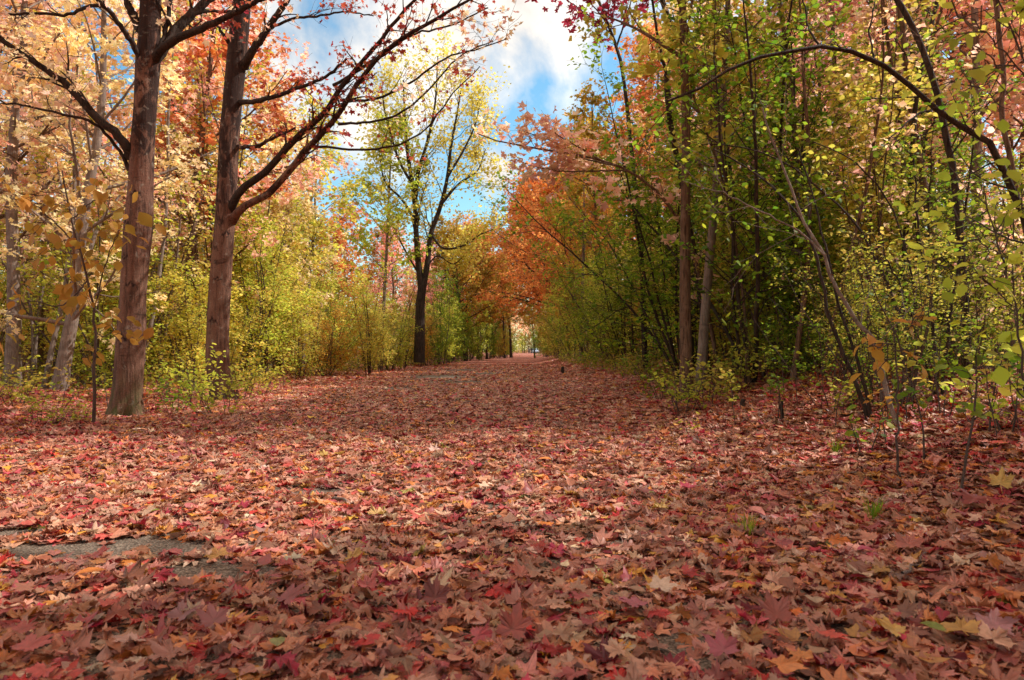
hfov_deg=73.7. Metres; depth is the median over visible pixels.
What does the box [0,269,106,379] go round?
understory shrub
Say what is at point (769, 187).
understory shrub
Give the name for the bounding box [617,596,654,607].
fallen leaf
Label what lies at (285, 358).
seedling
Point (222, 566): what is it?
path
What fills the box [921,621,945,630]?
fallen leaf
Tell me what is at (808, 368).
bank plant
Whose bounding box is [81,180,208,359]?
understory shrub
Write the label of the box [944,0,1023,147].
woodland tree
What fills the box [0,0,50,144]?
woodland tree
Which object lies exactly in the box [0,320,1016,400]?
undergrowth
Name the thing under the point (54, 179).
maple tree
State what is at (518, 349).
shrub
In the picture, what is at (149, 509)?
fallen leaf
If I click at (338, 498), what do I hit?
fallen stick
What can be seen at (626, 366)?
bush
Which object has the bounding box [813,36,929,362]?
pole sapling
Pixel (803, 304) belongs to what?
pole sapling
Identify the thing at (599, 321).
shrub
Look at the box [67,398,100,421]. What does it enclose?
bush
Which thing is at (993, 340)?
bush
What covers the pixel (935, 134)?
pole sapling
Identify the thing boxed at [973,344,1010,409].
bank plant
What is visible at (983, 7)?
woodland tree
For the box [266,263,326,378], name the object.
shrub
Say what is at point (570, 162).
orange spray maple
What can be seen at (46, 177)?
pole sapling
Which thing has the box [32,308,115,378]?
understory shrub
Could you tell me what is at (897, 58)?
maple tree
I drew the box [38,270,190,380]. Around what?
understory shrub
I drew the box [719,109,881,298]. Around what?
understory shrub
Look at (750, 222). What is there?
understory shrub
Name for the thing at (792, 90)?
pole sapling
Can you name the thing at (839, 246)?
understory shrub
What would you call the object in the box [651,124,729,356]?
pole sapling
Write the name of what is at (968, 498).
fallen leaf
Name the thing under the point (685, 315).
woodland tree
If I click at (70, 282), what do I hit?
understory shrub
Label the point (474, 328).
shrub
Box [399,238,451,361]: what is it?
autumn tree
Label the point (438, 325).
shrub
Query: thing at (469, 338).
shrub
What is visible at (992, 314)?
twiggy shrub
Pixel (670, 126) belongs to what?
leaning tree
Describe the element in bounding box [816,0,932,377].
pole sapling
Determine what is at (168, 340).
understory shrub
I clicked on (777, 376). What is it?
bank plant
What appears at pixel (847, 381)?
bank plant
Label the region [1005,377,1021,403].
bank plant
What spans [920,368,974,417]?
seedling
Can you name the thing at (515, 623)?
fallen leaf
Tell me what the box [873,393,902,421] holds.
bank plant
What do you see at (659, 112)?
pole sapling
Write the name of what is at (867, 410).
leaning shrub
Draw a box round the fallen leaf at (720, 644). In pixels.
[702,628,740,660]
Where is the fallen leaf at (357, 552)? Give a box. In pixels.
[343,546,368,560]
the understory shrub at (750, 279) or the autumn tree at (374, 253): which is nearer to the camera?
the understory shrub at (750, 279)
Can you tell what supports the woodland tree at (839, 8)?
on the ground
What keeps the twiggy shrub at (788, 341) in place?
on the ground
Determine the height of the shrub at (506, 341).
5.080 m
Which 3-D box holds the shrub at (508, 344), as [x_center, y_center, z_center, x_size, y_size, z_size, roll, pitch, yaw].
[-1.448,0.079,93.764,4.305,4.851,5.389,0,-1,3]
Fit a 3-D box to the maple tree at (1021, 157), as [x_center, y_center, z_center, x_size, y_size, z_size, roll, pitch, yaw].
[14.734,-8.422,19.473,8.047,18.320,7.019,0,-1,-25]
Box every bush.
[0,358,53,406]
[19,384,83,424]
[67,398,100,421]
[146,343,225,405]
[153,371,204,412]
[180,366,253,413]
[230,351,264,397]
[241,361,283,392]
[616,355,641,375]
[620,351,659,380]
[634,364,677,399]
[640,353,711,414]
[673,355,731,409]
[706,342,772,392]
[972,309,1017,366]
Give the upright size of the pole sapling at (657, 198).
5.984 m
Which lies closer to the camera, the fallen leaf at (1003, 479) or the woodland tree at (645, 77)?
the fallen leaf at (1003, 479)
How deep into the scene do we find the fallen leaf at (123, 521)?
3.73 m
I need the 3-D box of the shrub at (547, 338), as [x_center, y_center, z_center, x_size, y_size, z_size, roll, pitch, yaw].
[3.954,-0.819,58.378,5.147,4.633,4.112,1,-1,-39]
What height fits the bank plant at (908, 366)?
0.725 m
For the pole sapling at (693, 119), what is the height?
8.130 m
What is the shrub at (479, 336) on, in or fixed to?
on the ground
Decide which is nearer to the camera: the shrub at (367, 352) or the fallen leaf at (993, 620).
the fallen leaf at (993, 620)
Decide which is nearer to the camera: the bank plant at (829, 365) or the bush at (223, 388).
the bank plant at (829, 365)
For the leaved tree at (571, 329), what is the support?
on the ground
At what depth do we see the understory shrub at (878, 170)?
10.62 m
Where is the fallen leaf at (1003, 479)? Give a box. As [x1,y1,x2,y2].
[987,466,1014,489]
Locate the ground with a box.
[0,350,1023,679]
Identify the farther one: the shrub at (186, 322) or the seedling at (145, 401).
the shrub at (186, 322)
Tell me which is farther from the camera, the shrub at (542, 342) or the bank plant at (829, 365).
the shrub at (542, 342)
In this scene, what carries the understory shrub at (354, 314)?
on the ground
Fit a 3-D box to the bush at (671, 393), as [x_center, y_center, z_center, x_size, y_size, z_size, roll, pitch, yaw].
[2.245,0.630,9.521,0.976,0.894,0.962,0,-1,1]
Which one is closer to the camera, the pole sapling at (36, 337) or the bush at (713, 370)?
the bush at (713, 370)
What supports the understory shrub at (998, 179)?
on the ground
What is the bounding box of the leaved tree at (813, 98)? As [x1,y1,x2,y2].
[665,0,974,372]
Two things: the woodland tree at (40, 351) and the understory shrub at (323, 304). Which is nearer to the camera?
the woodland tree at (40, 351)
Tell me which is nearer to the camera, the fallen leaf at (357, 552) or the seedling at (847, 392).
the fallen leaf at (357, 552)
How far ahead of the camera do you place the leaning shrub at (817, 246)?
6.11 m
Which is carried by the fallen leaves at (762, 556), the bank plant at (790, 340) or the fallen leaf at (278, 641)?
the fallen leaf at (278, 641)
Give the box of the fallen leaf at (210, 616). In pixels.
[194,602,230,629]
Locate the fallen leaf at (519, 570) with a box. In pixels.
[507,554,532,579]
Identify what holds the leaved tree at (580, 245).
on the ground
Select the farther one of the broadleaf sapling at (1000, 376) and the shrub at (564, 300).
the shrub at (564, 300)
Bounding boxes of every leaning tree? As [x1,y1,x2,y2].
[632,0,1023,257]
[633,0,711,374]
[875,0,1023,234]
[894,0,1022,382]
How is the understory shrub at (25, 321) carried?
on the ground
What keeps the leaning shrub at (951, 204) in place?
on the ground
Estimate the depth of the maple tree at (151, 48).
10.16 m
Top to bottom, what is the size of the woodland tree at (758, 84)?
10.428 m
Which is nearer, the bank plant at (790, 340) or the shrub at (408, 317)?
the bank plant at (790, 340)
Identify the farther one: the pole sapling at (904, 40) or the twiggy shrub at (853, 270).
the pole sapling at (904, 40)
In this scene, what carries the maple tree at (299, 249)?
on the ground
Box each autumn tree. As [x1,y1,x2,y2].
[296,197,339,306]
[315,214,369,355]
[316,197,376,308]
[356,227,415,330]
[361,221,417,356]
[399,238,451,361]
[413,240,455,357]
[427,248,477,332]
[450,267,479,355]
[517,318,530,352]
[528,165,577,353]
[529,249,580,331]
[532,158,623,315]
[539,111,635,352]
[542,17,704,344]
[570,110,670,309]
[592,0,830,251]
[600,79,699,352]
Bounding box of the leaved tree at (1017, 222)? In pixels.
[1000,162,1023,316]
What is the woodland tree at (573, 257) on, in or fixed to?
on the ground
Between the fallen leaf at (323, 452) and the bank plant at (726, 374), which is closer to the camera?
the fallen leaf at (323, 452)
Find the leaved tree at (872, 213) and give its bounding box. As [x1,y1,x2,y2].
[798,115,933,349]
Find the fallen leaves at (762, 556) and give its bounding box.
[0,354,1023,679]
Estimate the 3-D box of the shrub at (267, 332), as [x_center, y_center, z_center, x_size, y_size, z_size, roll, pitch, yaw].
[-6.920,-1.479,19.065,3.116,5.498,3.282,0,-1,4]
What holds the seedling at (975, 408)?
on the ground
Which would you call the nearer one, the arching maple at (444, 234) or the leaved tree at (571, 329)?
the leaved tree at (571, 329)
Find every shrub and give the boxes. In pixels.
[0,132,55,329]
[0,147,48,329]
[0,155,215,388]
[0,214,209,388]
[0,233,34,309]
[0,242,58,369]
[0,244,119,366]
[0,247,19,292]
[0,266,49,361]
[0,267,37,361]
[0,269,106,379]
[0,270,55,374]
[6,155,124,358]
[17,148,171,378]
[24,216,103,371]
[25,181,174,373]
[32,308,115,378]
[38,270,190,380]
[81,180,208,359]
[114,47,331,371]
[114,196,210,363]
[116,288,176,364]
[120,85,316,373]
[146,236,240,387]
[149,310,205,365]
[164,243,299,380]
[174,106,338,365]
[213,189,328,381]
[230,273,337,363]
[236,248,334,363]
[239,168,343,370]
[254,207,362,368]
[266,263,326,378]
[278,278,377,376]
[288,259,346,364]
[293,243,397,366]
[306,288,378,360]
[310,272,370,369]
[313,279,386,366]
[331,270,407,362]
[339,262,405,373]
[345,289,428,360]
[353,294,428,369]
[359,290,400,372]
[382,258,456,368]
[389,295,452,363]
[395,297,464,365]
[407,261,466,363]
[410,301,439,365]
[425,296,457,362]
[428,270,471,361]
[430,280,463,363]
[432,306,477,362]
[439,301,465,358]
[441,300,474,361]
[457,317,479,360]
[459,317,499,360]
[467,292,492,358]
[467,311,486,358]
[469,315,500,356]
[479,311,502,358]
[482,322,504,353]
[485,325,511,357]
[494,321,515,354]
[494,329,517,356]
[496,317,522,356]
[512,339,523,352]
[516,324,532,351]
[518,332,525,352]
[524,322,551,356]
[525,264,578,357]
[526,312,565,355]
[529,331,540,349]
[531,308,576,360]
[534,283,567,355]
[537,326,547,356]
[539,289,568,358]
[540,299,554,355]
[543,277,623,363]
[544,267,651,369]
[549,268,598,351]
[557,243,630,357]
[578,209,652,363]
[583,251,640,360]
[605,177,719,359]
[610,212,678,358]
[615,173,707,360]
[617,213,750,371]
[632,163,765,374]
[640,86,934,427]
[672,107,962,390]
[677,121,938,420]
[692,266,821,357]
[694,136,867,354]
[699,173,834,376]
[702,118,851,366]
[702,167,788,371]
[711,268,840,377]
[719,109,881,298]
[719,156,1023,362]
[730,295,830,382]
[735,295,930,409]
[739,127,914,362]
[744,144,850,375]
[767,155,886,362]
[767,208,1004,404]
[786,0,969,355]
[793,250,887,384]
[803,258,944,379]
[823,269,914,376]
[824,194,981,405]
[826,135,1023,395]
[828,155,1023,358]
[834,240,974,387]
[843,234,955,362]
[844,256,953,411]
[857,122,1023,351]
[861,221,1023,389]
[862,252,981,353]
[874,203,1023,370]
[895,303,1023,392]
[918,295,1021,369]
[923,183,1023,324]
[926,265,1023,366]
[926,284,1012,364]
[930,126,1023,352]
[934,227,1023,384]
[935,263,1023,372]
[938,275,1011,353]
[958,146,1023,309]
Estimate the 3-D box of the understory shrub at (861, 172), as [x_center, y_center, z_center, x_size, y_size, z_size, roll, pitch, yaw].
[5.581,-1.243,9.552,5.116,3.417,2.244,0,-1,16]
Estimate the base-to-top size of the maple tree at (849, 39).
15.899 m
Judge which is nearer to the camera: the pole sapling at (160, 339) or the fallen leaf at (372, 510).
the fallen leaf at (372, 510)
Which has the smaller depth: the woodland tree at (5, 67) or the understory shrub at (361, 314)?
the woodland tree at (5, 67)
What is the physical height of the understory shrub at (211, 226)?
9.447 m
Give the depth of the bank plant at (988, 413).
4.95 m
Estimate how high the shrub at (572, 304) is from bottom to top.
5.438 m
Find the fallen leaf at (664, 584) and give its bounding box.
[646,574,680,593]
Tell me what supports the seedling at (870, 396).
on the ground
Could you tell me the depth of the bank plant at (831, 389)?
6.99 m
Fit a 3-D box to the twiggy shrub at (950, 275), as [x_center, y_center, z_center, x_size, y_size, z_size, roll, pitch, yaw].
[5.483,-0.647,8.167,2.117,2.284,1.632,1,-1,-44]
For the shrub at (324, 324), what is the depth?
24.27 m
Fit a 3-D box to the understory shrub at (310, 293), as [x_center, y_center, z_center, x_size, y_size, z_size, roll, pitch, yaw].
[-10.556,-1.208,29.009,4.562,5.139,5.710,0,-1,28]
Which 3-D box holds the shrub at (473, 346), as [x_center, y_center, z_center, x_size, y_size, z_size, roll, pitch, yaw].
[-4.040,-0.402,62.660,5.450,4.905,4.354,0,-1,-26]
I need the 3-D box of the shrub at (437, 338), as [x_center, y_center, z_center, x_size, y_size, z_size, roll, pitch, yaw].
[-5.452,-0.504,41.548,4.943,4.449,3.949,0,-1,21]
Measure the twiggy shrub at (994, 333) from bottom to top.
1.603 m
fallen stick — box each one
[332,496,353,503]
[901,552,926,573]
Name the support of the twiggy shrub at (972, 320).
on the ground
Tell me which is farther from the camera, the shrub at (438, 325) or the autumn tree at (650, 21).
the shrub at (438, 325)
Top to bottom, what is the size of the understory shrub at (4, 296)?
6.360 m
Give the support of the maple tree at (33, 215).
on the ground
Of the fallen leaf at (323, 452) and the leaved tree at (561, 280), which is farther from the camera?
the leaved tree at (561, 280)
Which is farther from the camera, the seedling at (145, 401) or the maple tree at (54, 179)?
the maple tree at (54, 179)
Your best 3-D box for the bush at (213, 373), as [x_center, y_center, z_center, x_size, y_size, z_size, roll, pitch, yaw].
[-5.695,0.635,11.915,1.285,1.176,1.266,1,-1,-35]
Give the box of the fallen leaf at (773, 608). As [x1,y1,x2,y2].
[754,587,796,633]
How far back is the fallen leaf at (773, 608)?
2.35 m
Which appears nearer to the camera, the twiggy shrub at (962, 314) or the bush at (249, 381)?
the twiggy shrub at (962, 314)
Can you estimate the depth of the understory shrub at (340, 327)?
31.20 m
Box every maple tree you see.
[0,0,123,366]
[0,0,131,268]
[0,0,270,390]
[0,0,284,416]
[0,0,290,370]
[0,11,124,367]
[48,0,358,377]
[155,142,205,363]
[174,0,523,399]
[200,105,359,370]
[263,205,321,284]
[708,0,899,195]
[769,5,900,213]
[797,0,1023,356]
[798,4,986,163]
[892,1,1023,239]
[956,33,1023,205]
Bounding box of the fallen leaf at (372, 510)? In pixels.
[367,504,386,514]
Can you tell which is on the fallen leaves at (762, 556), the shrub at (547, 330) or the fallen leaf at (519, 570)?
the fallen leaf at (519, 570)
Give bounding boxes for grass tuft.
[732,512,758,533]
[827,436,849,452]
[853,494,890,518]
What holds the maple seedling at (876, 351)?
on the ground
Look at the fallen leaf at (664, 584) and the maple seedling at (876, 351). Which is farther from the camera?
the maple seedling at (876, 351)
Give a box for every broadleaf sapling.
[893,155,1023,407]
[902,0,1023,345]
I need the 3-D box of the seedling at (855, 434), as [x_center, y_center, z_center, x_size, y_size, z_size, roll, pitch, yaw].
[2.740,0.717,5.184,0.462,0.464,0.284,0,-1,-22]
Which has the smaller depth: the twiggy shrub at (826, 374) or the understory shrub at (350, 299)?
the twiggy shrub at (826, 374)
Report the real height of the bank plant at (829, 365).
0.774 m
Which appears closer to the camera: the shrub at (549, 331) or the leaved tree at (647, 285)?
the leaved tree at (647, 285)
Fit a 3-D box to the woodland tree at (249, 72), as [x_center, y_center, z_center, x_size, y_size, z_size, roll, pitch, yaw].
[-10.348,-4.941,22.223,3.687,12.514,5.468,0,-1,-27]
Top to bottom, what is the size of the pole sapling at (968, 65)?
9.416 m
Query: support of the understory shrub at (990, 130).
on the ground
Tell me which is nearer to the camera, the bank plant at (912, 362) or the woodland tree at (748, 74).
the bank plant at (912, 362)
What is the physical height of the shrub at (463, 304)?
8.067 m
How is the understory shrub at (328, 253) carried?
on the ground
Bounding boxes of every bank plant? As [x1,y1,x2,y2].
[718,365,736,403]
[752,337,781,392]
[764,313,826,367]
[764,370,792,418]
[767,379,784,418]
[775,331,823,373]
[782,351,804,404]
[789,323,846,370]
[820,376,848,411]
[824,338,848,394]
[830,388,854,415]
[843,349,867,396]
[845,380,871,408]
[858,345,886,369]
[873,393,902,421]
[885,310,971,370]
[888,342,922,411]
[893,341,932,419]
[910,320,960,402]
[912,377,946,400]
[914,348,960,412]
[924,336,949,369]
[934,313,1022,367]
[954,376,984,426]
[964,355,1016,440]
[965,346,990,387]
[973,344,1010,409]
[978,351,1020,431]
[983,393,1023,427]
[985,350,1020,428]
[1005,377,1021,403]
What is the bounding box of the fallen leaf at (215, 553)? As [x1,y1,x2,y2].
[203,546,230,560]
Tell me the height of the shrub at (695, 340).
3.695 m
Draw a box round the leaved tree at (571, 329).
[557,247,605,359]
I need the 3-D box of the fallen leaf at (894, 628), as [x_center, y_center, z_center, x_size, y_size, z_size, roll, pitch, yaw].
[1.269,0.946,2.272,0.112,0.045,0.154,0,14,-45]
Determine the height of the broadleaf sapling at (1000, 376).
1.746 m
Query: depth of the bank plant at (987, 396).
4.79 m
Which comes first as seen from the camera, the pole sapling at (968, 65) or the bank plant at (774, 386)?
the bank plant at (774, 386)
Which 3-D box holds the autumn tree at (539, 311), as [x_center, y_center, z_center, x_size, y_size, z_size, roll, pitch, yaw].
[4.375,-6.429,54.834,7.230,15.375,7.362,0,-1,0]
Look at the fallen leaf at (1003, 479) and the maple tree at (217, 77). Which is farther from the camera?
the maple tree at (217, 77)
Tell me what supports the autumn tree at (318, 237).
on the ground
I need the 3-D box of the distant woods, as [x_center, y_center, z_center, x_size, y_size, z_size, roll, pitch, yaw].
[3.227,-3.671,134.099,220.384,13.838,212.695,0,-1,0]
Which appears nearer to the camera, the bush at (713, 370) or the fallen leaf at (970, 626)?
the fallen leaf at (970, 626)
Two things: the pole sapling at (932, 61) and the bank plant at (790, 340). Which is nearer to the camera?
the bank plant at (790, 340)
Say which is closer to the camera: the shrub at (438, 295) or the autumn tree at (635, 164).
the autumn tree at (635, 164)
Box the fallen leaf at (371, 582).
[356,566,378,588]
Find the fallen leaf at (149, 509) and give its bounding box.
[138,504,159,515]
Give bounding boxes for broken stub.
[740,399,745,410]
[779,401,783,418]
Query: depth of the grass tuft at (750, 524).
3.61 m
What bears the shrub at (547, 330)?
on the ground
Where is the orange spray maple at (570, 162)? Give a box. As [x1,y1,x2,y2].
[472,101,725,379]
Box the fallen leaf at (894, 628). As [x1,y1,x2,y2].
[869,614,918,638]
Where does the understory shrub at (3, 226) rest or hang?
on the ground
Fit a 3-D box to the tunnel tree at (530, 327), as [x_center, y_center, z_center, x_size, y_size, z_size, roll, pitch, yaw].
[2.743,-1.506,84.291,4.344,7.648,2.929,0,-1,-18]
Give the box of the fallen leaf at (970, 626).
[939,615,980,635]
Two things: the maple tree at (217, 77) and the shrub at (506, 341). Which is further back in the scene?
the shrub at (506, 341)
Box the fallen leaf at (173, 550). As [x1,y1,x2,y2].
[154,548,182,555]
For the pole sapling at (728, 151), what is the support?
on the ground
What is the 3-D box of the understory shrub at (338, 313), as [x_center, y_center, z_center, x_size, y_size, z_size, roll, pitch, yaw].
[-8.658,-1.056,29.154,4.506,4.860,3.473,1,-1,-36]
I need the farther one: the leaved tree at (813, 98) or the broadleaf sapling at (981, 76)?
the leaved tree at (813, 98)
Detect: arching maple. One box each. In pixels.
[395,207,512,360]
[432,213,532,358]
[461,245,528,357]
[471,147,648,352]
[471,172,581,353]
[474,180,578,315]
[485,254,521,356]
[491,224,591,354]
[508,305,531,339]
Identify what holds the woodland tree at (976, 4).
on the ground
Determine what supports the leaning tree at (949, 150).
on the ground
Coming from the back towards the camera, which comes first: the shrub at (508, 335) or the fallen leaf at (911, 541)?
the shrub at (508, 335)
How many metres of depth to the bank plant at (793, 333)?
11.24 m
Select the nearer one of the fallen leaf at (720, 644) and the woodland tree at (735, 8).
the fallen leaf at (720, 644)
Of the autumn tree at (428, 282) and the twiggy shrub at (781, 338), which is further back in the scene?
the autumn tree at (428, 282)
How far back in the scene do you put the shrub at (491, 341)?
77.63 m
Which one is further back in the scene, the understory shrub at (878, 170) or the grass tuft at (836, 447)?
the understory shrub at (878, 170)
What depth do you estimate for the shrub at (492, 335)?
82.90 m
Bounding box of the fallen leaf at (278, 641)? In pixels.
[269,637,285,645]
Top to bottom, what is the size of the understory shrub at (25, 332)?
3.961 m
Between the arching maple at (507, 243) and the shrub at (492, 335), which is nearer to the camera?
the arching maple at (507, 243)
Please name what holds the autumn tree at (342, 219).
on the ground
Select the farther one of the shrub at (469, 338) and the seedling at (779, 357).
the shrub at (469, 338)
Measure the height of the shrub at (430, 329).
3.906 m
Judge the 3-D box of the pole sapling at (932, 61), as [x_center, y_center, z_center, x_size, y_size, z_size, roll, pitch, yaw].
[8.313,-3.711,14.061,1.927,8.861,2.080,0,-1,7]
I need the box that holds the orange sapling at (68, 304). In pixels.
[0,163,166,421]
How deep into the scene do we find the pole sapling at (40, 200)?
18.59 m
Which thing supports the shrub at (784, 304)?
on the ground
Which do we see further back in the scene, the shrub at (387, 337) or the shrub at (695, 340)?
the shrub at (387, 337)
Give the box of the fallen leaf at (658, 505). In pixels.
[651,500,667,508]
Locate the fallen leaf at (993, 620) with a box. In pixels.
[973,607,1019,636]
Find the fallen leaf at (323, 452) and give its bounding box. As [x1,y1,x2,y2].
[319,449,327,456]
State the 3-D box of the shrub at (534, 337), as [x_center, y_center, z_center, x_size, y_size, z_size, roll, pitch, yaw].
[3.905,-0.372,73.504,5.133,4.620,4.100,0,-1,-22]
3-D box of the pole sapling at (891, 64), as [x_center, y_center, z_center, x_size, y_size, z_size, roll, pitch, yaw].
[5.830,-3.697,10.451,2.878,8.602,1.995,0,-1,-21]
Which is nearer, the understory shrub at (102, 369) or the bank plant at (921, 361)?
the bank plant at (921, 361)
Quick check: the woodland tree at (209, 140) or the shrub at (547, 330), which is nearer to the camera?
the woodland tree at (209, 140)
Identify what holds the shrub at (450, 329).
on the ground
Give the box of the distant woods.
[0,85,1019,369]
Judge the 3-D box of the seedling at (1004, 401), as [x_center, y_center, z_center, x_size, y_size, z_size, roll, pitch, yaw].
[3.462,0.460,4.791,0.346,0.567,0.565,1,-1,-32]
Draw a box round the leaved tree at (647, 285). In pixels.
[538,3,742,379]
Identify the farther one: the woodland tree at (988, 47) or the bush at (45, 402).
the woodland tree at (988, 47)
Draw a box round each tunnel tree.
[462,264,509,358]
[490,274,527,357]
[492,259,522,357]
[520,299,538,357]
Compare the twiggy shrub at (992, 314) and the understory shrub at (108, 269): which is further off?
the understory shrub at (108, 269)
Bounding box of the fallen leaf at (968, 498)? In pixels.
[951,487,990,506]
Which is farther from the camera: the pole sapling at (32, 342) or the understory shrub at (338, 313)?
the understory shrub at (338, 313)
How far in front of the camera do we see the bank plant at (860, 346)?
7.47 m
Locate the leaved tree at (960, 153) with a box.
[738,48,1023,355]
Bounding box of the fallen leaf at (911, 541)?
[892,528,926,550]
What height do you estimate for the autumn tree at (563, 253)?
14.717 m
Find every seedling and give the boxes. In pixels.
[15,344,39,392]
[52,357,80,404]
[96,374,112,406]
[142,394,159,411]
[276,348,294,388]
[676,412,699,432]
[719,376,740,423]
[768,345,793,393]
[829,382,853,426]
[841,404,903,456]
[849,306,936,476]
[863,385,903,442]
[891,374,932,458]
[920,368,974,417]
[935,327,1023,497]
[964,365,1023,431]
[980,342,1013,404]
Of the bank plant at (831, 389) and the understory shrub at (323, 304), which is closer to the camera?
the bank plant at (831, 389)
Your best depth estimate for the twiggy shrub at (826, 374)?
7.27 m
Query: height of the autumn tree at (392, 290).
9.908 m
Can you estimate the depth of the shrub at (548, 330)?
53.91 m
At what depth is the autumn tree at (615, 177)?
43.52 m
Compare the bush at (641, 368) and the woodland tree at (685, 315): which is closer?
the woodland tree at (685, 315)
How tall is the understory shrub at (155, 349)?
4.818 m
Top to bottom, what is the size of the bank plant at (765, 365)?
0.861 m
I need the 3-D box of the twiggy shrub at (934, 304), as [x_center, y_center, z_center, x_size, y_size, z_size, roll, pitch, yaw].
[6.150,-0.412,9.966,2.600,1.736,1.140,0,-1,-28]
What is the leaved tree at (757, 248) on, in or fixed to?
on the ground
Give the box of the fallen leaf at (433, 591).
[422,576,450,610]
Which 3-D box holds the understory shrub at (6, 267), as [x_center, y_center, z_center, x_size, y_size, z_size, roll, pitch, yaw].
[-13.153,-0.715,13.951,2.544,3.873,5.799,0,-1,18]
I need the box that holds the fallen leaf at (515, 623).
[494,602,535,649]
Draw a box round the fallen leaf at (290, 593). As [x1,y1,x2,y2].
[273,581,309,604]
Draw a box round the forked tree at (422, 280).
[341,21,526,362]
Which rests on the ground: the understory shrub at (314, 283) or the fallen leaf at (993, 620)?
the understory shrub at (314, 283)
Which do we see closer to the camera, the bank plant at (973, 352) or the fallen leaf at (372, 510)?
the fallen leaf at (372, 510)
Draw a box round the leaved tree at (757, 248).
[577,0,904,383]
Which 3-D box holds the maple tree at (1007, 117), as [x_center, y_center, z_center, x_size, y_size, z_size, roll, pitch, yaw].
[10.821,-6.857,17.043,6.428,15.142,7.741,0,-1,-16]
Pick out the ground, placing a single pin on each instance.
(538, 358)
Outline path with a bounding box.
[0,352,888,679]
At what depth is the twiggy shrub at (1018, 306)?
7.26 m
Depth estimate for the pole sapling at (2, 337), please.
19.37 m
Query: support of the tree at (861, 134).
on the ground
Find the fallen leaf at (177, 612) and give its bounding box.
[162,599,204,625]
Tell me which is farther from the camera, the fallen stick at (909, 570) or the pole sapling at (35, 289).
the pole sapling at (35, 289)
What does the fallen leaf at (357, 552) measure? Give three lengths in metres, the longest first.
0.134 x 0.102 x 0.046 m
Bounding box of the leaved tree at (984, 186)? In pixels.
[877,144,1019,325]
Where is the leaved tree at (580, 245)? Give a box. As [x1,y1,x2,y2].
[460,41,825,364]
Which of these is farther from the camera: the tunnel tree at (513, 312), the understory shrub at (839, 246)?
the tunnel tree at (513, 312)
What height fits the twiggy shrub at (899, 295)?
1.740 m
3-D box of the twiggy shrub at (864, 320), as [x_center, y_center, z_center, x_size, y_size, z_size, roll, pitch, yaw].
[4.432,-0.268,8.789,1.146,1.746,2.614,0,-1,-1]
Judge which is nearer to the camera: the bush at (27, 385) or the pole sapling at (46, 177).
the bush at (27, 385)
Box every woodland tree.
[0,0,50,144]
[0,0,137,386]
[0,39,107,377]
[155,0,316,376]
[155,13,258,369]
[212,57,319,369]
[270,88,366,365]
[322,106,434,368]
[538,119,623,362]
[552,76,640,361]
[568,0,754,401]
[598,16,707,355]
[604,0,852,391]
[648,0,799,354]
[674,27,769,198]
[696,0,787,222]
[706,16,814,214]
[747,0,970,241]
[815,0,1023,314]
[821,0,1023,322]
[827,1,937,218]
[884,0,1023,209]
[884,0,1023,328]
[911,0,1023,350]
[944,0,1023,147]
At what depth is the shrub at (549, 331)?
44.83 m
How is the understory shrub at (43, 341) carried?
on the ground
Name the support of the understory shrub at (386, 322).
on the ground
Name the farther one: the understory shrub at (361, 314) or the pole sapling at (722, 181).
the understory shrub at (361, 314)
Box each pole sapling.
[0,53,69,379]
[0,70,121,380]
[0,114,52,384]
[0,181,62,344]
[17,156,91,379]
[20,225,56,362]
[26,0,131,388]
[67,72,133,355]
[107,80,178,374]
[123,0,221,359]
[124,131,177,315]
[153,130,217,383]
[239,184,276,371]
[637,50,709,356]
[639,0,738,366]
[645,167,679,333]
[651,0,780,384]
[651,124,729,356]
[657,0,796,311]
[664,0,765,355]
[701,20,819,362]
[731,0,851,370]
[744,0,839,363]
[750,0,856,381]
[789,44,852,202]
[803,0,973,349]
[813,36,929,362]
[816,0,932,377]
[828,0,972,343]
[838,0,1023,356]
[841,0,964,315]
[854,1,954,215]
[855,0,981,336]
[857,22,943,199]
[865,0,967,278]
[874,94,940,302]
[882,49,964,232]
[895,0,960,363]
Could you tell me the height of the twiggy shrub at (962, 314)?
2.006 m
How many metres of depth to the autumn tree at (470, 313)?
63.88 m
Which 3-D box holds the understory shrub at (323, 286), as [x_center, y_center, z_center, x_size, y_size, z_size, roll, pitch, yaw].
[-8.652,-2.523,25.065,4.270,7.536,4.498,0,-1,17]
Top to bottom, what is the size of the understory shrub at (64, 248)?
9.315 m
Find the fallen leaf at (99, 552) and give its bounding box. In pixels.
[84,545,109,558]
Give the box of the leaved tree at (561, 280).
[523,217,666,360]
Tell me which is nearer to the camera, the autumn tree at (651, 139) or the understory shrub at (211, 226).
the understory shrub at (211, 226)
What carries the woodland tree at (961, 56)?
on the ground
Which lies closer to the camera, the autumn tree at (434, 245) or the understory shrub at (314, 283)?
the understory shrub at (314, 283)
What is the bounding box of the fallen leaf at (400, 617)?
[388,599,424,622]
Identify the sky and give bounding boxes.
[0,0,1022,350]
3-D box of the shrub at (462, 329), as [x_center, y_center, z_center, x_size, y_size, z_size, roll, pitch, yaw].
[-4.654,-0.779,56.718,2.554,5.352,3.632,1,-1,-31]
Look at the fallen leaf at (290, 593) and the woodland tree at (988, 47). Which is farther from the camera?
the woodland tree at (988, 47)
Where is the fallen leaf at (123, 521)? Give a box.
[115,516,130,524]
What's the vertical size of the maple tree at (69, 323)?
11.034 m
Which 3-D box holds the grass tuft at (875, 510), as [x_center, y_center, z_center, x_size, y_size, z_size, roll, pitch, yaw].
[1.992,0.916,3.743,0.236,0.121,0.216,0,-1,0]
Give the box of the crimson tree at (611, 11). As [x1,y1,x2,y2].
[525,0,657,367]

